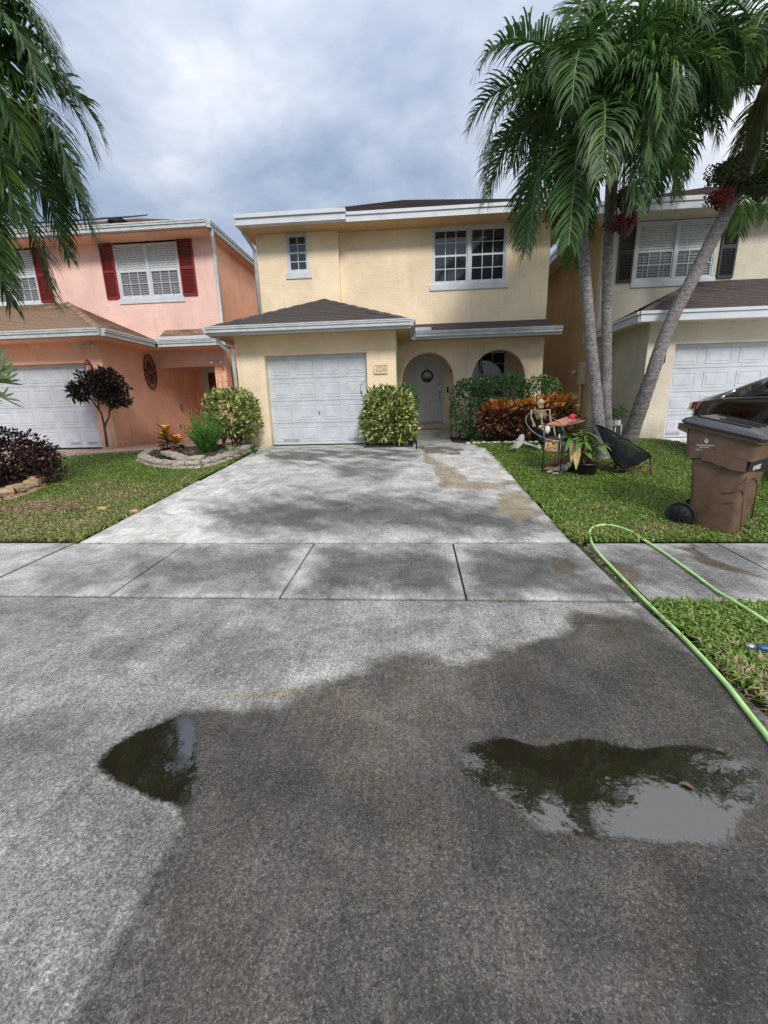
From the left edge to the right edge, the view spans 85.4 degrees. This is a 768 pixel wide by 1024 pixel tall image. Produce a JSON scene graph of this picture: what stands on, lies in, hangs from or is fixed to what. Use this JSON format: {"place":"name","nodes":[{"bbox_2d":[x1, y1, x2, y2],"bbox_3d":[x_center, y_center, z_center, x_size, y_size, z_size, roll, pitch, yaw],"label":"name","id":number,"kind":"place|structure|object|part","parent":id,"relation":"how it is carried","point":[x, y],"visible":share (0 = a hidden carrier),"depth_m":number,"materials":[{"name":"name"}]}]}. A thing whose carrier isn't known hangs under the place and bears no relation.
{"place":"outdoors","nodes":[
{"label":"outdoors","id":0,"kind":"place"},
{"bbox_2d":[1,449,102,468],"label":"pink driveway","id":1,"kind":"structure","parent":0,"point":[71,452],"depth_m":10.51,"materials":[{"name":"concrete"}]},
{"bbox_2d":[0,451,250,542],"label":"lawn","id":2,"kind":"structure","parent":0,"point":[78,510],"depth_m":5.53,"materials":[{"name":"green plant"}]},
{"bbox_2d":[0,471,48,492],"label":"bed soil","id":3,"kind":"structure","parent":2,"relation":"on","point":[13,482],"depth_m":6.74,"materials":[{"name":"brown soil"}]},
{"bbox_2d":[0,425,67,484],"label":"burgundy bush","id":4,"kind":"object","parent":3,"relation":"on","point":[29,458],"visible":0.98,"depth_m":6.79,"materials":[{"name":"purple plant"}]},
{"bbox_2d":[0,469,49,500],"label":"stone edging","id":5,"kind":"object","parent":2,"relation":"on","point":[27,486],"visible":0.53,"depth_m":6.31,"materials":[{"name":"beige stone"}]},
{"bbox_2d":[0,0,113,321],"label":"palm tree","id":6,"kind":"object","parent":2,"relation":"on","point":[24,136],"visible":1,"depth_m":5.00,"materials":[{"name":"green plant"}]},
{"bbox_2d":[0,347,24,408],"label":"staghorn fern","id":7,"kind":"object","parent":6,"relation":"attached to","point":[7,370],"visible":1,"depth_m":5.63,"materials":[{"name":"green plant"}]},
{"bbox_2d":[129,509,138,513],"bbox_3d":[-3.258,-0.009,5.416,0.148,0.070,0.087,0,14,4],"label":"rock","id":8,"kind":"object","parent":2,"relation":"on","point":[134,511],"visible":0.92,"depth_m":5.39,"materials":[{"name":"beige stone"}]},
{"bbox_2d":[135,445,252,469],"bbox_3d":[-4.184,-1.130,8.594,2.410,0.324,1.828,0,14,4],"label":"stone edging","id":9,"kind":"object","parent":2,"relation":"on","point":[181,461],"visible":0.91,"depth_m":7.98,"materials":[{"name":"beige stone"}]},
{"bbox_2d":[0,218,261,449],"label":"pink house","id":10,"kind":"structure","parent":0,"point":[160,292],"depth_m":11.83,"materials":[{"name":"paint"}]},
{"bbox_2d":[0,250,43,305],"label":"window","id":11,"kind":"structure","parent":10,"relation":"in","point":[31,296],"depth_m":12.27,"materials":[{"name":"white paint"}]},
{"bbox_2d":[0,364,101,449],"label":"garage door","id":12,"kind":"structure","parent":10,"relation":"in","point":[47,411],"depth_m":11.01,"materials":[{"name":"white metal"}]},
{"bbox_2d":[43,216,115,222],"bbox_3d":[-9.029,-8.717,12.408,1.650,0.480,1.000,0,14,4],"label":"solar panel","id":13,"kind":"object","parent":10,"relation":"attached to","point":[99,218],"visible":0.43,"depth_m":12.01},
{"bbox_2d":[74,343,96,348],"bbox_3d":[-7.282,-4.072,10.216,0.546,0.143,0.259,0,14,4],"label":"security light","id":14,"kind":"object","parent":10,"relation":"attached to","point":[83,345],"visible":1,"depth_m":10.16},
{"bbox_2d":[84,358,92,369],"bbox_3d":[-7.348,-3.611,10.353,0.195,0.420,0.195,-13,18,-39],"label":"wall lantern","id":15,"kind":"object","parent":10,"relation":"attached to","point":[87,362],"depth_m":10.29,"materials":[{"name":"red glass"}]},
{"bbox_2d":[107,218,127,223],"bbox_3d":[-7.992,-8.729,12.536,0.600,0.180,0.600,0,14,4],"label":"roof vent","id":16,"kind":"object","parent":10,"relation":"on","point":[117,220],"visible":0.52,"depth_m":12.41,"materials":[{"name":"metal"}]},
{"bbox_2d":[105,214,147,218],"bbox_3d":[-7.742,-8.894,12.527,0.800,0.436,0.900,0,14,4],"label":"solar panel","id":17,"kind":"object","parent":10,"relation":"attached to","point":[128,216],"visible":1,"depth_m":12.17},
{"bbox_2d":[113,241,184,304],"bbox_3d":[-6.740,-6.830,11.940,1.980,1.550,0.150,0,14,4],"label":"window","id":18,"kind":"structure","parent":10,"relation":"in","point":[147,272],"depth_m":11.95,"materials":[{"name":"white glass"}]},
{"bbox_2d":[143,354,156,389],"bbox_3d":[-6.896,-4.132,12.283,0.035,1.000,0.580,0,14,4],"label":"wall medallion","id":19,"kind":"object","parent":10,"relation":"attached to","point":[150,376],"depth_m":12.27,"materials":[{"name":"metal"}]},
{"bbox_2d":[200,367,218,430],"bbox_3d":[-5.973,-4.028,14.938,1.000,2.250,0.126,0,14,4],"label":"white side door","id":20,"kind":"structure","parent":10,"relation":"in","point":[207,373],"depth_m":14.79,"materials":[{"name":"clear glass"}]},
{"bbox_2d":[75,438,244,454],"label":"pink walk","id":21,"kind":"structure","parent":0,"point":[186,442],"depth_m":10.87,"materials":[{"name":"pink concrete"}]},
{"bbox_2d":[62,365,135,446],"bbox_3d":[-7.029,-2.609,10.302,1.634,1.985,0.992,0,14,4],"label":"dark tree","id":22,"kind":"object","parent":21,"relation":"on","point":[112,392],"visible":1,"depth_m":10.07,"materials":[{"name":"black plant"}]},
{"bbox_2d":[150,443,251,459],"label":"bed soil","id":23,"kind":"structure","parent":0,"point":[215,451],"depth_m":9.17,"materials":[{"name":"brown soil"}]},
{"bbox_2d":[157,424,188,455],"bbox_3d":[-4.387,-1.462,8.617,0.715,0.754,0.512,0,14,4],"label":"croton","id":24,"kind":"object","parent":23,"relation":"on","point":[164,433],"visible":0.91,"depth_m":8.56,"materials":[{"name":"orange plant"}]},
{"bbox_2d":[181,447,195,455],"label":"spiky plant","id":25,"kind":"object","parent":23,"relation":"on","point":[187,454],"visible":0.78,"depth_m":8.62,"materials":[{"name":"green plant"}]},
{"bbox_2d":[179,408,229,451],"bbox_3d":[-3.888,-1.759,9.002,1.009,0.959,1.128,0,14,4],"label":"feathery shrub","id":26,"kind":"object","parent":23,"relation":"on","point":[204,439],"visible":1,"depth_m":8.95,"materials":[{"name":"green plant"}]},
{"bbox_2d":[199,385,264,444],"bbox_3d":[-3.541,-2.215,9.755,1.398,1.470,1.273,0,14,4],"label":"variegated bush","id":27,"kind":"object","parent":23,"relation":"on","point":[239,430],"visible":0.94,"depth_m":9.52,"materials":[{"name":"green plant"}]},
{"bbox_2d":[222,444,244,451],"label":"spiky plant","id":28,"kind":"object","parent":23,"relation":"on","point":[232,448],"visible":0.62,"depth_m":8.69,"materials":[{"name":"green plant"}]},
{"bbox_2d":[80,443,569,547],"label":"driveway","id":29,"kind":"structure","parent":0,"point":[341,494],"depth_m":5.48,"materials":[{"name":"concrete"}]},
{"bbox_2d":[243,441,268,453],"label":"spiky plant","id":30,"kind":"object","parent":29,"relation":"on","point":[253,449],"visible":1,"depth_m":8.90,"materials":[{"name":"green plant"}]},
{"bbox_2d":[0,597,767,1023],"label":"concrete apron","id":31,"kind":"object","parent":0,"point":[338,839],"visible":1,"depth_m":1.39,"materials":[{"name":"grey concrete"}]},
{"bbox_2d":[97,716,198,806],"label":"puddle","id":32,"kind":"object","parent":31,"relation":"on","point":[157,761],"visible":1,"depth_m":1.70,"materials":[{"name":"liquid"}]},
{"bbox_2d":[457,737,766,847],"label":"puddle","id":33,"kind":"object","parent":31,"relation":"on","point":[597,788],"visible":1,"depth_m":1.53,"materials":[{"name":"liquid"}]},
{"bbox_2d":[682,781,693,788],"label":"fallen leaf","id":34,"kind":"object","parent":33,"relation":"on","point":[687,784],"visible":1,"depth_m":1.53,"materials":[{"name":"brown plant"}]},
{"bbox_2d":[589,524,767,742],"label":"garden hose","id":35,"kind":"object","parent":31,"relation":"on","point":[740,702],"visible":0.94,"depth_m":2.67,"materials":[{"name":"green rubber"}]},
{"bbox_2d":[0,543,767,607],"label":"sidewalk","id":36,"kind":"structure","parent":0,"point":[570,572],"depth_m":3.56,"materials":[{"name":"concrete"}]},
{"bbox_2d":[0,541,77,576],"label":"pavement joint","id":37,"kind":"object","parent":36,"relation":"on","point":[40,559],"visible":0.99,"depth_m":4.14,"materials":[{"name":"grey concrete"}]},
{"bbox_2d":[73,541,572,543],"bbox_3d":[-0.765,0.311,4.281,5.260,0.044,0.101,0,14,4],"label":"pavement joint","id":38,"kind":"object","parent":36,"relation":"on","point":[282,541],"visible":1,"depth_m":4.31,"materials":[{"name":"grey concrete"}]},
{"bbox_2d":[29,595,635,602],"bbox_3d":[-1.706,0.652,3.221,7.041,0.039,0.101,0,14,4],"label":"pavement joint","id":39,"kind":"object","parent":36,"relation":"on","point":[331,595],"visible":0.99,"depth_m":3.12,"materials":[{"name":"grey concrete"}]},
{"bbox_2d":[574,537,643,604],"bbox_3d":[1.892,0.438,3.588,0.098,0.089,1.442,0,14,4],"label":"pavement joint","id":40,"kind":"object","parent":36,"relation":"on","point":[601,562],"visible":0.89,"depth_m":3.52,"materials":[{"name":"grey concrete"}]},
{"bbox_2d":[0,428,767,716],"bbox_3d":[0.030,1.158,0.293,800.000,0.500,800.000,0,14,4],"label":"ground","id":41,"kind":"structure","parent":0,"point":[742,691],"depth_m":3.37,"materials":[{"name":"green plant"}]},
{"bbox_2d":[204,372,232,443],"bbox_3d":[-4.017,-2.497,10.219,0.724,1.804,0.540,0,14,4],"label":"wispy shrub","id":42,"kind":"object","parent":41,"relation":"on","point":[223,441],"visible":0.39,"depth_m":10.19,"materials":[{"name":"green plant"}]},
{"bbox_2d":[201,198,563,446],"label":"yellow house","id":43,"kind":"structure","parent":41,"relation":"on","point":[400,292],"depth_m":10.49,"materials":[{"name":"paint"}]},
{"bbox_2d":[285,233,311,278],"bbox_3d":[-2.209,-6.560,10.693,0.680,1.050,0.150,0,14,4],"label":"window","id":44,"kind":"structure","parent":43,"relation":"in","point":[296,243],"depth_m":10.68,"materials":[{"name":"white glass"}]},
{"bbox_2d":[267,353,368,445],"bbox_3d":[-1.575,-2.698,10.104,2.420,2.118,0.102,0,14,4],"label":"garage door","id":45,"kind":"structure","parent":43,"relation":"in","point":[315,399],"depth_m":10.10,"materials":[{"name":"white metal"}]},
{"bbox_2d":[421,370,432,381],"bbox_3d":[1.301,-4.162,12.536,0.364,0.497,0.064,0,14,4],"label":"wreath","id":46,"kind":"object","parent":43,"relation":"attached to","point":[425,379],"visible":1,"depth_m":12.55,"materials":[{"name":"black plant"}]},
{"bbox_2d":[413,355,441,421],"bbox_3d":[1.313,-3.737,12.652,0.870,1.940,0.134,0,14,4],"label":"front door","id":47,"kind":"structure","parent":43,"relation":"in","point":[428,393],"depth_m":12.65,"materials":[{"name":"metal"}]},
{"bbox_2d":[430,224,507,290],"bbox_3d":[2.155,-6.428,10.561,1.980,1.440,0.150,0,14,4],"label":"window","id":48,"kind":"structure","parent":43,"relation":"in","point":[463,257],"depth_m":10.55,"materials":[{"name":"glass"}]},
{"bbox_2d":[471,351,507,405],"bbox_3d":[2.899,-4.012,12.498,1.640,1.570,0.150,0,14,4],"label":"window","id":49,"kind":"structure","parent":43,"relation":"in","point":[492,362],"depth_m":12.42,"materials":[{"name":"white paint"}]},
{"bbox_2d":[363,438,414,447],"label":"bed soil","id":50,"kind":"structure","parent":41,"relation":"on","point":[411,443],"depth_m":9.47,"materials":[{"name":"brown soil"}]},
{"bbox_2d":[357,382,420,444],"bbox_3d":[0.111,-2.218,9.518,1.494,1.447,1.065,0,14,4],"label":"variegated bush","id":51,"kind":"object","parent":50,"relation":"on","point":[384,427],"visible":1,"depth_m":9.31,"materials":[{"name":"green plant"}]},
{"bbox_2d":[388,382,419,439],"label":"green bush","id":52,"kind":"object","parent":50,"relation":"on","point":[413,394],"visible":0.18,"depth_m":10.00,"materials":[{"name":"green plant"}]},
{"bbox_2d":[415,433,449,439],"bbox_3d":[1.390,-2.158,11.864,0.980,0.156,0.195,0,14,4],"label":"porch step","id":53,"kind":"object","parent":41,"relation":"on","point":[434,435],"visible":0.75,"depth_m":11.77,"materials":[{"name":"concrete"}]},
{"bbox_2d":[0,0,767,261],"label":"sky","id":54,"kind":"structure","parent":0,"point":[215,110],"materials":[{"name":"grey"}]},
{"bbox_2d":[417,437,484,448],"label":"front walk","id":55,"kind":"structure","parent":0,"point":[435,443],"depth_m":9.57,"materials":[{"name":"concrete"}]},
{"bbox_2d":[409,428,516,439],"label":"porch floor","id":56,"kind":"structure","parent":0,"point":[433,430],"depth_m":11.94,"materials":[{"name":"concrete"}]},
{"bbox_2d":[449,436,537,443],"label":"bed soil","id":57,"kind":"structure","parent":0,"point":[464,440],"depth_m":10.45,"materials":[{"name":"brown soil"}]},
{"bbox_2d":[448,375,495,439],"bbox_3d":[2.148,-2.522,10.257,1.186,1.636,0.995,0,14,4],"label":"green bush","id":58,"kind":"object","parent":57,"relation":"on","point":[469,428],"visible":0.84,"depth_m":10.11,"materials":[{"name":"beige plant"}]},
{"bbox_2d":[474,395,523,441],"bbox_3d":[2.694,-2.155,9.632,1.164,1.102,1.021,0,14,4],"label":"croton","id":59,"kind":"object","parent":57,"relation":"on","point":[498,408],"visible":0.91,"depth_m":9.47,"materials":[{"name":"orange plant"}]},
{"bbox_2d":[476,372,533,438],"bbox_3d":[3.027,-2.632,10.362,1.405,1.652,0.949,0,14,4],"label":"green bush","id":60,"kind":"object","parent":57,"relation":"on","point":[504,381],"visible":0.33,"depth_m":10.15,"materials":[{"name":"green plant"}]},
{"bbox_2d":[507,395,556,441],"bbox_3d":[3.353,-2.138,9.550,1.156,1.076,1.040,0,14,4],"label":"croton","id":61,"kind":"object","parent":57,"relation":"on","point":[528,404],"visible":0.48,"depth_m":9.30,"materials":[{"name":"orange plant"}]},
{"bbox_2d":[514,373,565,437],"bbox_3d":[3.869,-2.604,10.283,1.309,1.591,1.069,0,14,4],"label":"green bush","id":62,"kind":"object","parent":57,"relation":"on","point":[542,380],"visible":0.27,"depth_m":10.02,"materials":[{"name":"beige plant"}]},
{"bbox_2d":[534,391,579,436],"bbox_3d":[3.908,-2.201,9.572,1.098,1.157,1.079,0,14,4],"label":"croton","id":63,"kind":"object","parent":57,"relation":"on","point":[566,404],"visible":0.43,"depth_m":9.27,"materials":[{"name":"orange plant"}]},
{"bbox_2d":[545,426,549,433],"bbox_3d":[2.896,-1.458,7.382,0.095,0.150,0.090,0,14,4],"label":"ornament","id":64,"kind":"object","parent":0,"point":[547,429],"visible":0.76,"depth_m":7.35,"materials":[{"name":"white plastic"}]},
{"bbox_2d":[470,433,767,542],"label":"lawn","id":65,"kind":"structure","parent":0,"point":[662,520],"depth_m":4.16,"materials":[{"name":"green plant"}]},
{"bbox_2d":[465,441,537,443],"bbox_3d":[2.959,-1.568,9.376,2.236,0.096,0.145,0,14,4],"label":"rock edging","id":66,"kind":"object","parent":65,"relation":"on","point":[494,442],"visible":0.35,"depth_m":9.39,"materials":[{"name":"white stone"}]},
{"bbox_2d":[510,434,541,449],"bbox_3d":[2.716,-1.333,7.926,0.579,0.288,0.169,7,17,31],"label":"bone prop","id":67,"kind":"object","parent":65,"relation":"on","point":[519,442],"visible":1,"depth_m":7.95,"materials":[{"name":"beige plastic"}]},
{"bbox_2d":[525,412,562,444],"bbox_3d":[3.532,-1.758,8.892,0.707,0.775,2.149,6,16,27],"label":"string chair","id":68,"kind":"object","parent":65,"relation":"on","point":[537,433],"visible":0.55,"depth_m":8.31,"materials":[{"name":"black plastic"}]},
{"bbox_2d":[530,399,555,437],"bbox_3d":[2.977,-1.751,7.767,0.409,0.718,0.520,0,14,4],"label":"skeleton","id":69,"kind":"object","parent":68,"relation":"on","point":[540,403],"visible":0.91,"depth_m":7.88,"materials":[{"name":"plastic"}]},
{"bbox_2d":[541,416,586,474],"bbox_3d":[2.854,-1.070,6.655,0.740,0.901,0.345,-11,17,-34],"label":"metal rack","id":70,"kind":"object","parent":65,"relation":"on","point":[566,421],"visible":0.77,"depth_m":6.51,"materials":[{"name":"metal"}]},
{"bbox_2d":[545,436,569,451],"bbox_3d":[2.790,-1.080,6.571,0.450,0.210,0.242,-9,16,-27],"label":"printed box","id":71,"kind":"object","parent":70,"relation":"on","point":[551,443],"visible":0.73,"depth_m":6.48,"materials":[{"name":"cardboard"}]},
{"bbox_2d":[544,457,570,464],"bbox_3d":[2.948,-0.842,6.810,0.642,0.106,0.247,-7,15,-20],"label":"driftwood","id":72,"kind":"object","parent":70,"relation":"on","point":[565,460],"visible":0.53,"depth_m":6.78,"materials":[{"name":"brown wood"}]},
{"bbox_2d":[546,462,569,474],"bbox_3d":[2.745,-0.689,6.536,0.378,0.179,0.145,-5,15,-15],"label":"toy animal","id":73,"kind":"object","parent":70,"relation":"on","point":[566,466],"visible":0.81,"depth_m":6.52},
{"bbox_2d":[569,414,576,418],"bbox_3d":[3.054,-1.536,6.730,0.120,0.104,0.120,0,14,4],"label":"pink ball","id":74,"kind":"object","parent":70,"relation":"on","point":[572,416],"visible":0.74,"depth_m":6.69,"materials":[{"name":"plastic"}]},
{"bbox_2d":[555,426,611,475],"bbox_3d":[3.004,-0.910,6.347,0.694,0.766,0.756,-12,17,-35],"label":"potted plant","id":75,"kind":"object","parent":65,"relation":"on","point":[585,464],"visible":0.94,"depth_m":6.29,"materials":[{"name":"green plant"}]},
{"bbox_2d":[461,0,741,459],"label":"palm tree","id":76,"kind":"object","parent":65,"relation":"on","point":[569,160],"visible":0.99,"depth_m":5.64,"materials":[{"name":"green plant"}]},
{"bbox_2d":[595,424,651,474],"bbox_3d":[3.704,-0.970,6.490,0.688,0.780,0.801,0,14,4],"label":"string chair","id":77,"kind":"object","parent":65,"relation":"on","point":[620,456],"visible":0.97,"depth_m":6.22,"materials":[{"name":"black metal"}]},
{"bbox_2d":[510,0,766,434],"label":"palm tree","id":78,"kind":"object","parent":65,"relation":"on","point":[621,223],"visible":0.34,"depth_m":6.54,"materials":[{"name":"green plant"}]},
{"bbox_2d":[622,0,767,440],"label":"palm tree","id":79,"kind":"object","parent":65,"relation":"on","point":[735,178],"visible":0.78,"depth_m":7.36,"materials":[{"name":"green plant"}]},
{"bbox_2d":[665,414,767,533],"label":"trash bin","id":80,"kind":"object","parent":65,"relation":"on","point":[728,455],"visible":0.98,"depth_m":4.11,"materials":[{"name":"brown plastic"}]},
{"bbox_3d":[5.275,-1.848,9.653,0.324,0.352,0.320,0,14,4],"label":"side table","id":81,"kind":"object","parent":65,"relation":"on","visible":0},
{"bbox_2d":[612,402,628,424],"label":"potted plant","id":82,"kind":"object","parent":81,"relation":"on","point":[616,422],"visible":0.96,"depth_m":9.50,"materials":[{"name":"green plant"}]},
{"bbox_2d":[541,187,767,438],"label":"beige house","id":83,"kind":"structure","parent":0,"point":[718,343],"depth_m":10.07,"materials":[{"name":"paint"}]},
{"bbox_2d":[569,361,586,433],"bbox_3d":[5.558,-3.262,12.054,0.139,2.000,0.800,0,14,4],"label":"meter box","id":84,"kind":"object","parent":83,"relation":"attached to","point":[581,375],"visible":0.68,"depth_m":11.65,"materials":[{"name":"beige paint"}]},
{"bbox_2d":[630,218,716,287],"bbox_3d":[7.200,-6.385,10.304,2.020,1.470,0.150,0,14,4],"label":"window","id":85,"kind":"structure","parent":83,"relation":"in","point":[666,251],"depth_m":10.31,"materials":[{"name":"white paint"}]},
{"bbox_2d":[663,342,767,437],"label":"garage door","id":86,"kind":"structure","parent":83,"relation":"in","point":[699,371],"depth_m":9.33,"materials":[{"name":"white metal"}]},
{"bbox_2d":[663,437,686,443],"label":"neighbour driveway","id":87,"kind":"structure","parent":0,"point":[684,440],"depth_m":9.47,"materials":[{"name":"concrete"}]},
{"bbox_2d":[687,377,767,423],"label":"car","id":88,"kind":"object","parent":87,"relation":"on","point":[749,401],"visible":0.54,"depth_m":6.71,"materials":[{"name":"black paint"}]},
{"bbox_3d":[5.846,-1.971,6.538,0.226,0.319,1.000,0,14,4],"label":"side window","id":89,"kind":"part","parent":88,"relation":"part of","materials":[{"name":"black glass"}]},
{"bbox_2d":[650,594,767,709],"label":"grass","id":90,"kind":"structure","parent":0,"point":[698,617],"depth_m":2.52,"materials":[{"name":"green plant"}]},
{"bbox_2d":[643,604,767,714],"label":"edge weeds","id":91,"kind":"object","parent":90,"relation":"on","point":[747,693],"visible":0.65,"depth_m":2.13,"materials":[{"name":"green plant"}]},
{"bbox_2d":[744,643,767,652],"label":"hose nozzle","id":92,"kind":"object","parent":90,"relation":"on","point":[763,647],"visible":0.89,"depth_m":2.30,"materials":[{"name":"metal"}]}
]}

